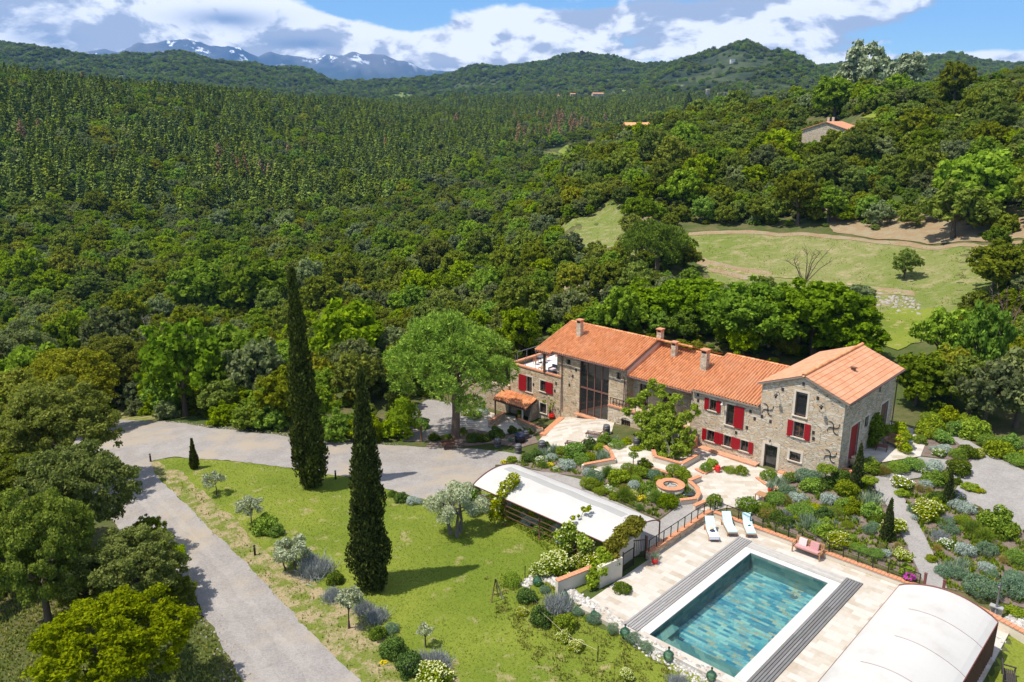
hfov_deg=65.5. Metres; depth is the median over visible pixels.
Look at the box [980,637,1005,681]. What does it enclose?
white pebbles
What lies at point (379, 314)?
tree
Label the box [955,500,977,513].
silver shrub
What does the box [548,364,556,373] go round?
outdoor sofa
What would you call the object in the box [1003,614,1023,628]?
white pebbles
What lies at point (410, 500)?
silver shrub
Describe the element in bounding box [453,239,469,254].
tree
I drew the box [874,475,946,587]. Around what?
garden path
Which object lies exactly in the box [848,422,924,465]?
side terrace
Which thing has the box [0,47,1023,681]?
ground
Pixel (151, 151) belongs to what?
fir tree
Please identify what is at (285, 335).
tree
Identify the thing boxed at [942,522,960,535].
blue green shrub
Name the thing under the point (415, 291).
tree
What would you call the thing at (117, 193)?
fir tree
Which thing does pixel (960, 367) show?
tree
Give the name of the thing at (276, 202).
fir tree
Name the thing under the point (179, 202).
fir tree
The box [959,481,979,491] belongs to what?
carpet plant
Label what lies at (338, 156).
fir tree
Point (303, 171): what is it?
fir tree
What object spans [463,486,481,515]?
climbing plant
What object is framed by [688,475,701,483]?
garden wall
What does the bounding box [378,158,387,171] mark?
fir tree
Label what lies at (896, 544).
dry grass clump
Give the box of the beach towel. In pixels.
[708,531,719,539]
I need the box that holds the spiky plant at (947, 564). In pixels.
[938,560,965,573]
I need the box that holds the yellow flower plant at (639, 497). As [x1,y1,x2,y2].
[637,495,646,500]
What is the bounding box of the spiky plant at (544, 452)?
[540,447,550,455]
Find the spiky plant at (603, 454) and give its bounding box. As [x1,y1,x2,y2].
[594,449,613,460]
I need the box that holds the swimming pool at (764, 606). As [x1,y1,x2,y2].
[640,547,840,681]
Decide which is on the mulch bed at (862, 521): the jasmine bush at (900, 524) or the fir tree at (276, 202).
the jasmine bush at (900, 524)
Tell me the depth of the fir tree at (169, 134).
443.74 m
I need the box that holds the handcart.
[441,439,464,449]
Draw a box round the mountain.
[85,38,451,80]
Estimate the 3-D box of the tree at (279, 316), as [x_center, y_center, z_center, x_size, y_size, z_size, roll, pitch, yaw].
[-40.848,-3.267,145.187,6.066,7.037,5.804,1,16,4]
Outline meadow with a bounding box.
[559,201,1017,342]
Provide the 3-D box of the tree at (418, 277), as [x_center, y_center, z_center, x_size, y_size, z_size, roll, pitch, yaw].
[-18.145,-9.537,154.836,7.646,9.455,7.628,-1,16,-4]
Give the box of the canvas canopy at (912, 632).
[818,583,998,681]
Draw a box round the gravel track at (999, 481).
[875,435,1023,530]
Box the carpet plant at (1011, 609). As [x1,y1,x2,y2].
[1002,604,1023,617]
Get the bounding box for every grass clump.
[537,459,547,467]
[596,464,616,477]
[610,485,636,502]
[634,502,643,510]
[644,488,667,502]
[889,541,904,548]
[913,483,926,491]
[930,543,944,550]
[958,517,980,537]
[971,525,1005,548]
[994,554,1009,563]
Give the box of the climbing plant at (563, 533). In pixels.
[552,521,595,555]
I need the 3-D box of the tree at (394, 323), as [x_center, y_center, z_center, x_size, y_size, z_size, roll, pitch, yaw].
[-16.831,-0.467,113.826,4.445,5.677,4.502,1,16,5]
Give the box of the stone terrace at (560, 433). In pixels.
[540,418,613,450]
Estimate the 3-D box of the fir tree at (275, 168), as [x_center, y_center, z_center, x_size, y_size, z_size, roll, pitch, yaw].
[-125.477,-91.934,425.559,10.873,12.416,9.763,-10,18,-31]
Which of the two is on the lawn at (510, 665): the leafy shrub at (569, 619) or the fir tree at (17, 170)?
the leafy shrub at (569, 619)
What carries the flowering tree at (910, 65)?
on the ground at (908, 413)
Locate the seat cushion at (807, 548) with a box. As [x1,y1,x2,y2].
[794,542,819,554]
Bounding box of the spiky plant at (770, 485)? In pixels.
[765,479,778,489]
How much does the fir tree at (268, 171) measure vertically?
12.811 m
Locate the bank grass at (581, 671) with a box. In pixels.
[485,572,705,681]
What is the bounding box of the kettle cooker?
[514,432,525,443]
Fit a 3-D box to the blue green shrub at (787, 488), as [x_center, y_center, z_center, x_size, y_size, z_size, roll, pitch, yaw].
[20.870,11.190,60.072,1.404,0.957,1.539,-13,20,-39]
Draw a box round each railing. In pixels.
[648,500,710,551]
[714,501,920,583]
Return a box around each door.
[638,382,648,410]
[760,440,780,470]
[846,419,861,462]
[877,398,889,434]
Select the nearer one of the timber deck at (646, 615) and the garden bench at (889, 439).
the timber deck at (646, 615)
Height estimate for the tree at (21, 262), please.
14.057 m
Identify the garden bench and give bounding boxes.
[791,535,824,561]
[883,432,905,450]
[1001,658,1016,681]
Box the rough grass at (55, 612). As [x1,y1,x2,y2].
[0,559,243,681]
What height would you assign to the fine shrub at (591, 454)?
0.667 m
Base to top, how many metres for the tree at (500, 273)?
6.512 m
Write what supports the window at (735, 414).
in the farmhouse
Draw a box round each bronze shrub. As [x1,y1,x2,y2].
[760,508,774,517]
[778,494,791,503]
[877,465,890,475]
[968,504,981,511]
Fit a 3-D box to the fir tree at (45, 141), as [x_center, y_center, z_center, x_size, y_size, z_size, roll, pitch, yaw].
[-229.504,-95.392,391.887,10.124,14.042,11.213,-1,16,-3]
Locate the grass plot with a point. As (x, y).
(1014, 657)
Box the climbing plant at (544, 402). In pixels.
[542,397,554,418]
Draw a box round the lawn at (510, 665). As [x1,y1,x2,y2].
[154,458,707,681]
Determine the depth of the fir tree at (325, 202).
368.64 m
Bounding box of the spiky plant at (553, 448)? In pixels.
[546,444,556,452]
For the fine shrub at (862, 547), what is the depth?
52.04 m
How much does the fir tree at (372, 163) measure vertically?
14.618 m
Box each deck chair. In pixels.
[564,439,584,445]
[585,429,604,436]
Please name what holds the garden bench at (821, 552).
on the pool terrace at (648, 581)
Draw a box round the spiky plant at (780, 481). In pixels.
[769,475,787,486]
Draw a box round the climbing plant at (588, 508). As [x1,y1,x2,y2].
[569,505,591,540]
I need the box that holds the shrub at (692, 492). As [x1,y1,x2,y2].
[681,487,695,495]
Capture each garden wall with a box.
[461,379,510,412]
[488,412,505,426]
[517,418,542,433]
[540,417,563,436]
[555,565,595,593]
[581,445,615,469]
[596,557,622,588]
[627,467,687,479]
[645,509,712,559]
[651,449,699,468]
[678,481,700,505]
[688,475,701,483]
[692,499,706,509]
[695,467,714,474]
[713,510,914,584]
[755,477,777,488]
[982,607,1023,643]
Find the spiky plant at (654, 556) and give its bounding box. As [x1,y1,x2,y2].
[650,552,660,559]
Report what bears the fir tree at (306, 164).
on the ground at (908, 413)
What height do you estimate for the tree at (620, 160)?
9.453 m
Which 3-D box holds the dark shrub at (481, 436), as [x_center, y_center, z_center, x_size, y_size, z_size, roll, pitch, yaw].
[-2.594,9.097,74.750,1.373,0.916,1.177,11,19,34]
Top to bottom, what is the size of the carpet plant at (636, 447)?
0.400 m
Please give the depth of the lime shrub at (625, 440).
69.20 m
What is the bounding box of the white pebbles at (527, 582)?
[520,574,542,587]
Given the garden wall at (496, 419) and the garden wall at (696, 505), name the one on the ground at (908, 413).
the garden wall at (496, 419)
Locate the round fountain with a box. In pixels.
[656,478,684,495]
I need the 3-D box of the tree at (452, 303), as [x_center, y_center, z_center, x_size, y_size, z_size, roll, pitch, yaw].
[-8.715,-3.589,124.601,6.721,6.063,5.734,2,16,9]
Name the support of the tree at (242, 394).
on the ground at (908, 413)
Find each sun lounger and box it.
[704,516,718,541]
[720,511,737,535]
[742,512,756,537]
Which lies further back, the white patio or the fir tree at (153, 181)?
the fir tree at (153, 181)
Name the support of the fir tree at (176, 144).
on the ground at (908, 413)
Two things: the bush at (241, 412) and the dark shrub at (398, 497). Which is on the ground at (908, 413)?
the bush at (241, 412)
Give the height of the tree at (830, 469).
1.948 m
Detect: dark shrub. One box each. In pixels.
[325,570,343,585]
[368,625,387,641]
[378,634,406,660]
[387,489,397,497]
[393,492,408,503]
[394,649,421,680]
[428,432,440,440]
[440,434,452,439]
[466,432,479,442]
[477,433,490,441]
[484,494,497,506]
[488,426,505,438]
[507,425,517,433]
[516,587,538,604]
[522,453,534,461]
[529,448,542,457]
[529,605,553,629]
[583,436,596,449]
[612,581,632,594]
[637,457,653,469]
[768,509,785,522]
[779,515,794,525]
[815,505,833,518]
[818,475,835,489]
[830,469,850,483]
[868,465,882,474]
[870,513,883,523]
[927,490,946,502]
[933,471,948,483]
[944,458,971,476]
[954,477,962,484]
[957,444,980,458]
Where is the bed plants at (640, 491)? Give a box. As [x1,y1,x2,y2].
[582,468,693,517]
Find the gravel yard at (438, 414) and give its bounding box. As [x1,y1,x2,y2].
[402,400,478,440]
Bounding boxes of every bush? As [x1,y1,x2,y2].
[122,394,151,415]
[152,400,182,420]
[205,399,236,425]
[230,399,272,429]
[253,404,289,431]
[291,552,340,584]
[300,551,317,562]
[319,584,341,605]
[320,407,353,442]
[346,413,387,441]
[351,599,374,616]
[362,604,395,626]
[379,410,415,440]
[406,647,433,675]
[415,659,453,681]
[421,646,459,675]
[514,606,528,615]
[529,561,551,576]
[534,456,545,462]
[537,590,579,616]
[539,549,574,576]
[555,629,571,644]
[567,639,583,652]
[571,551,588,567]
[579,546,598,566]
[604,484,614,491]
[618,667,633,681]
[630,489,638,498]
[662,673,690,681]
[780,507,796,514]
[826,531,850,548]
[880,517,908,532]
[890,475,915,488]
[892,546,912,561]
[911,497,944,522]
[917,466,927,473]
[923,528,952,541]
[931,448,946,456]
[936,537,955,550]
[940,513,953,521]
[970,447,984,458]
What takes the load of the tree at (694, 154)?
on the ground at (908, 413)
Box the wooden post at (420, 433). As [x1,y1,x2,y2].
[420,426,421,441]
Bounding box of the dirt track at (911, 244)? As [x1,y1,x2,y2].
[689,230,1021,249]
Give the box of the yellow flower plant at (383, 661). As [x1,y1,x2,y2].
[379,660,388,664]
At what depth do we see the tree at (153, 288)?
188.84 m
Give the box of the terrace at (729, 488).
[594,440,782,510]
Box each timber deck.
[623,536,751,631]
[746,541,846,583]
[747,577,862,681]
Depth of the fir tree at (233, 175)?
375.01 m
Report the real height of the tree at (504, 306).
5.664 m
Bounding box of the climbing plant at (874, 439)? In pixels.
[867,412,885,447]
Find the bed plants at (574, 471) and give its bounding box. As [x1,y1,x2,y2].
[506,446,602,474]
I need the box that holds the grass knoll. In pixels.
[543,145,568,154]
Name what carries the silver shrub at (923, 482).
on the mulch bed at (1009, 544)
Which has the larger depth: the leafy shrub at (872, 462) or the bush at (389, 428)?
the bush at (389, 428)
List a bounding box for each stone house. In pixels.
[591,93,603,97]
[623,122,649,129]
[801,117,853,142]
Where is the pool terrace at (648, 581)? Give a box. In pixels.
[579,517,1008,681]
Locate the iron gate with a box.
[622,535,647,572]
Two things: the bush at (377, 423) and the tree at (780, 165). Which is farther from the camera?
the tree at (780, 165)
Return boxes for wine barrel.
[494,437,500,447]
[515,443,521,453]
[522,429,528,438]
[538,440,545,450]
[603,424,609,433]
[633,436,640,446]
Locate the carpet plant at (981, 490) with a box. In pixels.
[972,486,985,492]
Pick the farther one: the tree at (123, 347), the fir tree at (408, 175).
the fir tree at (408, 175)
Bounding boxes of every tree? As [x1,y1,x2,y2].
[0,103,13,126]
[0,124,5,136]
[0,153,4,167]
[0,169,9,188]
[0,172,10,197]
[0,247,47,276]
[0,317,78,361]
[0,365,67,476]
[0,374,124,474]
[0,447,72,559]
[0,486,96,630]
[1,145,19,166]
[3,156,16,176]
[6,163,13,179]
[6,178,19,200]
[7,93,19,113]
[8,169,15,187]
[10,130,25,149]
[12,437,143,557]
[14,165,29,192]
[15,169,35,202]
[17,348,120,433]
[20,582,202,681]
[23,141,34,165]
[23,161,33,188]
[25,127,36,144]
[27,159,43,179]
[29,181,51,203]
[30,138,38,159]
[31,143,48,169]
[31,268,74,291]
[32,170,47,190]
[32,307,69,329]
[33,123,44,142]
[33,177,45,198]
[35,127,41,143]
[40,133,49,151]
[40,143,52,164]
[40,152,59,180]
[40,311,93,349]
[42,251,75,279]
[47,124,56,141]
[48,142,62,162]
[49,230,85,253]
[51,564,101,608]
[53,154,69,174]
[54,171,75,201]
[60,522,191,615]
[61,164,75,190]
[62,137,75,159]
[65,272,112,299]
[66,128,74,146]
[66,153,77,170]
[67,140,78,163]
[73,173,88,201]
[75,148,87,170]
[77,162,87,184]
[77,332,148,405]
[85,139,92,161]
[85,167,101,189]
[86,153,98,171]
[87,146,105,170]
[87,157,101,175]
[97,349,117,402]
[99,175,113,193]
[99,289,147,325]
[101,179,116,204]
[103,167,112,183]
[105,111,120,130]
[106,162,119,176]
[108,171,120,194]
[113,148,124,167]
[113,177,128,202]
[115,374,135,394]
[116,184,134,202]
[116,380,141,403]
[118,136,130,149]
[118,160,135,186]
[119,168,133,193]
[119,240,151,260]
[123,111,133,130]
[124,163,135,188]
[125,148,133,163]
[127,120,133,132]
[128,155,135,171]
[129,301,154,321]
[130,134,144,153]
[130,329,141,337]
[130,513,170,546]
[131,176,148,199]
[131,541,186,577]
[132,125,145,149]
[132,313,171,339]
[133,316,226,416]
[134,119,141,136]
[135,192,143,204]
[137,153,156,173]
[137,161,150,181]
[138,157,158,181]
[138,280,174,301]
[138,360,187,384]
[139,115,152,137]
[139,171,151,193]
[141,320,169,340]
[142,261,175,283]
[143,129,158,151]
[144,180,159,204]
[146,137,161,160]
[147,293,177,316]
[150,575,197,605]
[151,175,158,186]
[151,328,170,337]
[154,170,171,196]
[161,134,172,154]
[164,125,173,148]
[164,259,235,309]
[164,306,212,336]
[170,383,199,407]
[172,134,182,151]
[172,137,182,153]
[175,189,190,210]
[176,325,199,339]
[178,120,188,138]
[179,124,189,144]
[181,304,210,325]
[182,145,190,158]
[183,175,189,187]
[191,152,212,178]
[194,241,224,263]
[195,379,238,408]
[196,121,203,136]
[197,152,214,171]
[198,371,225,391]
[199,321,270,390]
[200,141,210,158]
[201,470,226,494]
[209,141,215,154]
[209,147,219,162]
[209,161,219,178]
[211,153,225,172]
[211,263,233,286]
[214,192,224,209]
[215,168,229,191]
[215,178,231,205]
[217,254,241,266]
[217,255,288,307]
[218,191,226,205]
[219,155,228,174]
[223,385,248,405]
[224,179,235,198]
[226,141,234,157]
[227,166,239,187]
[228,171,242,197]
[229,131,240,147]
[232,133,239,148]
[233,145,240,158]
[233,495,263,526]
[237,157,244,175]
[238,126,246,139]
[239,165,248,181]
[239,178,249,199]
[243,141,248,156]
[246,177,258,200]
[247,190,260,207]
[248,162,255,179]
[252,153,266,173]
[252,364,294,424]
[253,287,287,316]
[254,165,267,192]
[255,185,265,199]
[257,160,267,181]
[265,166,277,187]
[265,193,271,204]
[267,149,273,159]
[268,361,291,386]
[270,148,281,164]
[270,176,279,193]
[271,157,284,178]
[271,305,288,328]
[271,533,311,570]
[273,194,282,209]
[276,222,308,238]
[276,324,306,336]
[276,348,289,362]
[278,332,308,342]
[280,190,285,208]
[281,160,287,173]
[281,168,289,187]
[283,157,291,172]
[283,170,293,189]
[284,194,294,211]
[286,386,341,419]
[289,171,300,194]
[291,138,301,151]
[291,155,295,169]
[294,158,300,175]
[295,257,327,286]
[296,178,311,201]
[297,275,353,310]
[299,176,312,196]
[300,166,308,182]
[301,252,330,271]
[303,159,310,173]
[304,310,317,324]
[306,318,315,335]
[307,162,323,184]
[307,172,313,189]
[308,297,384,349]
[308,313,324,335]
[309,330,330,355]
[310,197,322,211]
[310,240,335,256]
[311,179,319,193]
[314,180,327,195]
[314,367,342,392]
[315,174,323,190]
[315,304,350,319]
[320,191,330,207]
[321,251,366,284]
[322,165,328,179]
[322,193,331,208]
[323,178,332,195]
[323,342,350,367]
[327,140,333,153]
[327,147,334,159]
[329,157,341,175]
[329,169,336,181]
[330,175,338,193]
[330,337,384,378]
[333,151,343,167]
[334,585,364,628]
[338,172,348,190]
[340,177,352,192]
[341,277,369,290]
[341,281,365,298]
[343,294,360,305]
[344,157,352,169]
[350,141,361,161]
[352,297,379,310]
[353,159,359,170]
[353,186,360,205]
[356,261,375,282]
[357,157,361,169]
[359,162,365,176]
[360,149,365,161]
[360,185,370,205]
[362,169,373,184]
[362,289,376,301]
[363,141,369,151]
[365,158,371,174]
[367,327,385,346]
[367,369,391,398]
[368,178,376,198]
[369,156,374,170]
[369,403,377,417]
[370,279,390,291]
[371,168,375,184]
[371,227,403,249]
[372,310,389,319]
[374,173,380,187]
[375,146,382,163]
[377,325,404,351]
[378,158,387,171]
[378,166,386,183]
[380,316,396,325]
[381,180,394,198]
[381,339,430,384]
[383,319,405,328]
[383,382,417,400]
[385,145,391,157]
[385,154,396,169]
[386,169,392,179]
[386,257,414,280]
[386,290,415,308]
[387,159,398,176]
[388,271,408,291]
[392,172,399,186]
[394,149,401,165]
[399,268,437,296]
[399,284,426,306]
[405,169,411,179]
[405,253,434,270]
[409,168,418,179]
[414,295,444,317]
[415,621,434,647]
[416,148,427,163]
[419,166,426,183]
[422,480,490,537]
[429,162,435,173]
[431,285,459,303]
[435,158,441,177]
[437,274,463,292]
[440,249,467,274]
[441,157,446,169]
[444,149,453,167]
[445,301,471,311]
[446,304,473,317]
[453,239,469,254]
[456,219,487,238]
[462,144,467,152]
[462,250,479,261]
[462,292,490,310]
[464,229,498,259]
[465,207,490,226]
[465,265,503,297]
[465,309,492,325]
[478,334,521,367]
[479,282,499,300]
[488,245,518,270]
[489,312,502,330]
[491,266,512,284]
[491,301,506,317]
[493,190,512,212]
[494,215,511,236]
[494,307,540,350]
[512,228,543,260]
[519,300,555,326]
[520,239,548,265]
[523,274,549,293]
[527,215,559,231]
[528,321,542,338]
[529,269,555,291]
[530,258,557,272]
[530,280,549,300]
[538,194,569,221]
[543,230,564,247]
[555,261,586,289]
[558,231,584,253]
[560,185,584,205]
[563,302,595,323]
[567,170,595,184]
[570,284,588,296]
[574,301,628,328]
[584,204,594,213]
[588,260,628,290]
[603,147,638,173]
[615,259,654,287]
[620,121,645,135]
[620,192,658,218]
[620,378,701,459]
[621,284,674,328]
[622,148,641,160]
[622,170,654,185]
[628,451,638,463]
[630,176,661,199]
[631,276,651,286]
[636,129,665,161]
[644,276,733,324]
[646,310,673,332]
[651,160,685,204]
[651,244,682,261]
[652,134,692,163]
[657,167,703,200]
[669,120,702,143]
[669,309,699,339]
[674,149,697,165]
[682,152,717,182]
[700,275,810,354]
[701,145,737,168]
[714,316,734,348]
[715,151,753,176]
[726,326,763,355]
[737,164,768,184]
[745,195,769,218]
[748,143,780,176]
[748,275,776,287]
[753,139,791,164]
[763,128,797,148]
[765,276,882,356]
[768,156,802,176]
[768,169,825,224]
[784,244,836,286]
[797,319,819,345]
[805,187,850,222]
[808,156,849,184]
[812,75,862,120]
[812,315,892,353]
[816,463,837,484]
[833,39,890,83]
[836,128,878,159]
[843,284,877,304]
[861,475,878,490]
[870,136,898,159]
[881,50,928,81]
[891,247,924,278]
[892,100,926,117]
[895,106,938,134]
[896,351,954,406]
[897,142,947,177]
[900,352,925,378]
[907,306,968,351]
[908,125,946,148]
[915,178,1005,238]
[923,343,980,400]
[932,148,1021,224]
[938,60,977,100]
[941,355,994,414]
[952,299,1018,395]
[965,237,1023,291]
[977,103,1023,127]
[986,345,1023,428]
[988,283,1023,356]
[1002,183,1018,201]
[1007,336,1023,359]
[1016,315,1023,333]
[1018,143,1023,154]
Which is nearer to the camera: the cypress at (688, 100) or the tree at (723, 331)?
the tree at (723, 331)
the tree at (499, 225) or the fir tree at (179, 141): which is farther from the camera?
the fir tree at (179, 141)
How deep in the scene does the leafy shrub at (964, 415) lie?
69.18 m
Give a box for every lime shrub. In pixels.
[594,442,604,449]
[621,437,631,445]
[706,458,718,467]
[811,502,821,510]
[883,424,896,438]
[894,488,909,496]
[898,566,914,574]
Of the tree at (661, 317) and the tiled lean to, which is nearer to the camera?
the tiled lean to
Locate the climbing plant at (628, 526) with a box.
[603,515,646,558]
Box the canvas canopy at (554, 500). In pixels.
[473,463,660,564]
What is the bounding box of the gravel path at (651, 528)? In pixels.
[529,469,702,551]
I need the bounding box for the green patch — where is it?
[871,308,935,349]
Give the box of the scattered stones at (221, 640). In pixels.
[189,599,250,681]
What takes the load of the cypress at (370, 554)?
on the lawn at (510, 665)
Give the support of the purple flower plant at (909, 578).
on the ground at (908, 413)
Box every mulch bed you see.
[426,429,537,446]
[518,443,608,476]
[588,470,689,518]
[739,476,922,581]
[899,479,1023,606]
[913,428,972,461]
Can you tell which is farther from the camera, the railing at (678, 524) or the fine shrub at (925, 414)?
the fine shrub at (925, 414)
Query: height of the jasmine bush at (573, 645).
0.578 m
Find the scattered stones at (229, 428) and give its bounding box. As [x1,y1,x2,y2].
[120,420,395,444]
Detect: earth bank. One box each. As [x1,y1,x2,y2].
[616,201,660,227]
[826,209,1023,243]
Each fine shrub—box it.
[468,410,482,419]
[501,570,522,587]
[544,526,554,537]
[573,453,590,465]
[579,476,600,489]
[584,452,595,460]
[592,485,606,495]
[608,438,624,448]
[620,462,635,470]
[631,474,640,480]
[665,463,680,474]
[724,465,735,473]
[755,501,770,511]
[764,491,786,505]
[783,505,799,515]
[787,502,815,516]
[808,522,824,537]
[829,503,846,515]
[839,520,854,528]
[847,542,860,551]
[855,544,871,556]
[864,547,885,558]
[887,460,909,473]
[904,456,926,471]
[919,411,942,423]
[947,448,967,459]
[952,513,972,525]
[974,516,998,530]
[976,433,1003,447]
[1002,452,1023,465]
[1002,546,1023,565]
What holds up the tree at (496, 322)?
on the ground at (908, 413)
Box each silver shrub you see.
[406,496,419,504]
[415,498,422,504]
[477,408,488,414]
[520,516,533,526]
[532,518,541,525]
[547,453,556,459]
[550,523,561,531]
[557,458,575,470]
[582,467,591,476]
[626,480,639,488]
[792,492,808,502]
[820,492,838,504]
[878,548,891,557]
[910,513,920,519]
[917,479,933,488]
[923,459,944,471]
[936,444,951,453]
[947,498,965,509]
[954,542,976,556]
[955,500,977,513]
[977,561,996,572]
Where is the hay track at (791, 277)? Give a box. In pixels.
[707,265,905,294]
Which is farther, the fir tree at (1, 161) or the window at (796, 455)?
the fir tree at (1, 161)
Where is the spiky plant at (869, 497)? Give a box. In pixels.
[858,489,888,504]
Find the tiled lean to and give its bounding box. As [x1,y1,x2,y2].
[493,390,537,421]
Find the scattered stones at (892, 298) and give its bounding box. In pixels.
[875,292,920,314]
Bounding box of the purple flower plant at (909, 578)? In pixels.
[903,573,915,581]
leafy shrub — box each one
[250,511,278,535]
[266,522,284,537]
[415,417,429,429]
[460,427,467,434]
[506,456,516,461]
[507,505,525,518]
[523,511,536,521]
[532,522,548,536]
[542,520,554,527]
[552,612,577,632]
[555,446,564,454]
[563,442,585,458]
[597,432,611,443]
[606,469,630,483]
[609,492,618,500]
[632,465,649,477]
[640,480,656,491]
[653,474,664,480]
[673,466,691,478]
[798,477,824,494]
[815,523,840,541]
[818,516,832,524]
[833,497,852,512]
[834,479,861,495]
[838,496,860,514]
[847,533,858,541]
[859,501,883,517]
[864,456,881,472]
[897,459,916,470]
[902,432,913,439]
[912,434,927,444]
[914,414,946,438]
[919,469,945,487]
[924,554,938,562]
[928,496,947,513]
[931,428,956,444]
[938,405,961,421]
[943,419,970,437]
[956,415,994,441]
[959,412,980,429]
[975,504,1020,538]
[982,439,1015,458]
[1000,433,1023,449]
[1001,525,1019,536]
[1014,449,1023,461]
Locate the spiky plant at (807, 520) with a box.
[793,512,829,530]
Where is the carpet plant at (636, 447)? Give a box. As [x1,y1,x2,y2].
[628,445,641,450]
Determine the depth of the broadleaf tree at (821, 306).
88.32 m
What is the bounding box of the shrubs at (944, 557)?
[896,483,1023,604]
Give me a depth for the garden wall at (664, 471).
63.45 m
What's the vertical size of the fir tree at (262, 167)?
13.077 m
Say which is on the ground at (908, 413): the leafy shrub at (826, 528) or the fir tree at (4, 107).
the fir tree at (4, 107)
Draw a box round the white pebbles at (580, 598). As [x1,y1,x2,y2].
[538,574,725,681]
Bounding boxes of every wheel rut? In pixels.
[127,478,280,681]
[139,471,324,681]
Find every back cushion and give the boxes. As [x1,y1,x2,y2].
[798,537,807,546]
[810,541,819,550]
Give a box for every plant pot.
[549,413,554,418]
[651,558,658,563]
[715,465,720,472]
[849,455,855,465]
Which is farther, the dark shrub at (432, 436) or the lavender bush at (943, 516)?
the dark shrub at (432, 436)
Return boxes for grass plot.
[988,609,1023,681]
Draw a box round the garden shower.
[989,583,1003,616]
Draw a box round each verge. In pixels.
[110,399,155,420]
[151,460,420,681]
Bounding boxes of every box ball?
[656,492,679,508]
[699,462,711,472]
[706,493,722,507]
[733,465,749,475]
[735,495,758,512]
[759,469,778,481]
[781,471,798,482]
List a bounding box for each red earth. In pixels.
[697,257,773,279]
[869,286,914,295]
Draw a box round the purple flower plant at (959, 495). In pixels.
[954,489,966,502]
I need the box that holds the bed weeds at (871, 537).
[739,472,917,579]
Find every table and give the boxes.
[755,491,767,500]
[875,444,888,451]
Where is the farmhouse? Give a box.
[511,318,905,477]
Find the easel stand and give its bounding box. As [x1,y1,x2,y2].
[491,579,502,602]
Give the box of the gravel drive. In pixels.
[73,419,520,681]
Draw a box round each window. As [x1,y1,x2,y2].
[519,374,532,393]
[538,379,552,394]
[538,401,546,414]
[574,361,608,419]
[614,372,621,380]
[619,416,631,425]
[661,391,672,409]
[702,428,718,443]
[704,398,720,412]
[718,433,735,448]
[723,402,743,429]
[735,438,752,453]
[786,419,810,440]
[787,448,803,463]
[792,389,809,418]
[863,413,869,429]
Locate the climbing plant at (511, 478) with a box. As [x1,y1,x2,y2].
[487,472,520,524]
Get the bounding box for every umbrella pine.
[380,309,519,438]
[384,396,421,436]
[616,217,698,269]
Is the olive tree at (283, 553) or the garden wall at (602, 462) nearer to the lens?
the olive tree at (283, 553)
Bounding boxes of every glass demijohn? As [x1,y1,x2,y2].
[532,573,542,585]
[663,646,673,661]
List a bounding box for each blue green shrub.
[384,622,399,634]
[539,585,550,593]
[572,606,583,616]
[584,468,604,480]
[586,611,601,623]
[606,622,617,633]
[624,631,640,643]
[639,640,653,652]
[646,468,661,479]
[778,484,797,496]
[795,467,819,483]
[808,471,824,477]
[862,524,876,533]
[868,521,879,528]
[906,504,914,513]
[933,564,954,578]
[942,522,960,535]
[944,518,955,525]
[951,565,974,581]
[961,572,1002,599]
[975,540,999,555]
[984,568,999,578]
[998,573,1023,599]
[1003,569,1023,582]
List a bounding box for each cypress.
[188,438,199,469]
[285,265,329,488]
[343,367,392,595]
[385,371,404,419]
[682,92,692,109]
[849,442,865,489]
[879,497,894,541]
[942,469,954,502]
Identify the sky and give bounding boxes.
[0,0,1023,70]
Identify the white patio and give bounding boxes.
[460,412,523,433]
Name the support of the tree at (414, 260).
on the ground at (908, 413)
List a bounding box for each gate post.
[923,572,927,583]
[942,579,946,588]
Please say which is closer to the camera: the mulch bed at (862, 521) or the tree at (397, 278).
the mulch bed at (862, 521)
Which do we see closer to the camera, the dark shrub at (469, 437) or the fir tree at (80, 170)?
the dark shrub at (469, 437)
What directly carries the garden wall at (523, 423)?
on the ground at (908, 413)
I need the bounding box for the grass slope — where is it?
[861,112,960,117]
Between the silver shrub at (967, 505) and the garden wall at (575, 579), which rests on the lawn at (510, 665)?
the garden wall at (575, 579)
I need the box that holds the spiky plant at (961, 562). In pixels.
[951,555,972,568]
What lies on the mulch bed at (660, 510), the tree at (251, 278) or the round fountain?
the round fountain
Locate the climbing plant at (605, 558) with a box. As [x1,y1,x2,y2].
[585,546,619,589]
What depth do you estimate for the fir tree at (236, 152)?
450.35 m
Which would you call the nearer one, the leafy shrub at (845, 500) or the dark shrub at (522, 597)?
the dark shrub at (522, 597)
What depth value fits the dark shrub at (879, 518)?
55.39 m
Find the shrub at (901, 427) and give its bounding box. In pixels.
[893,421,913,453]

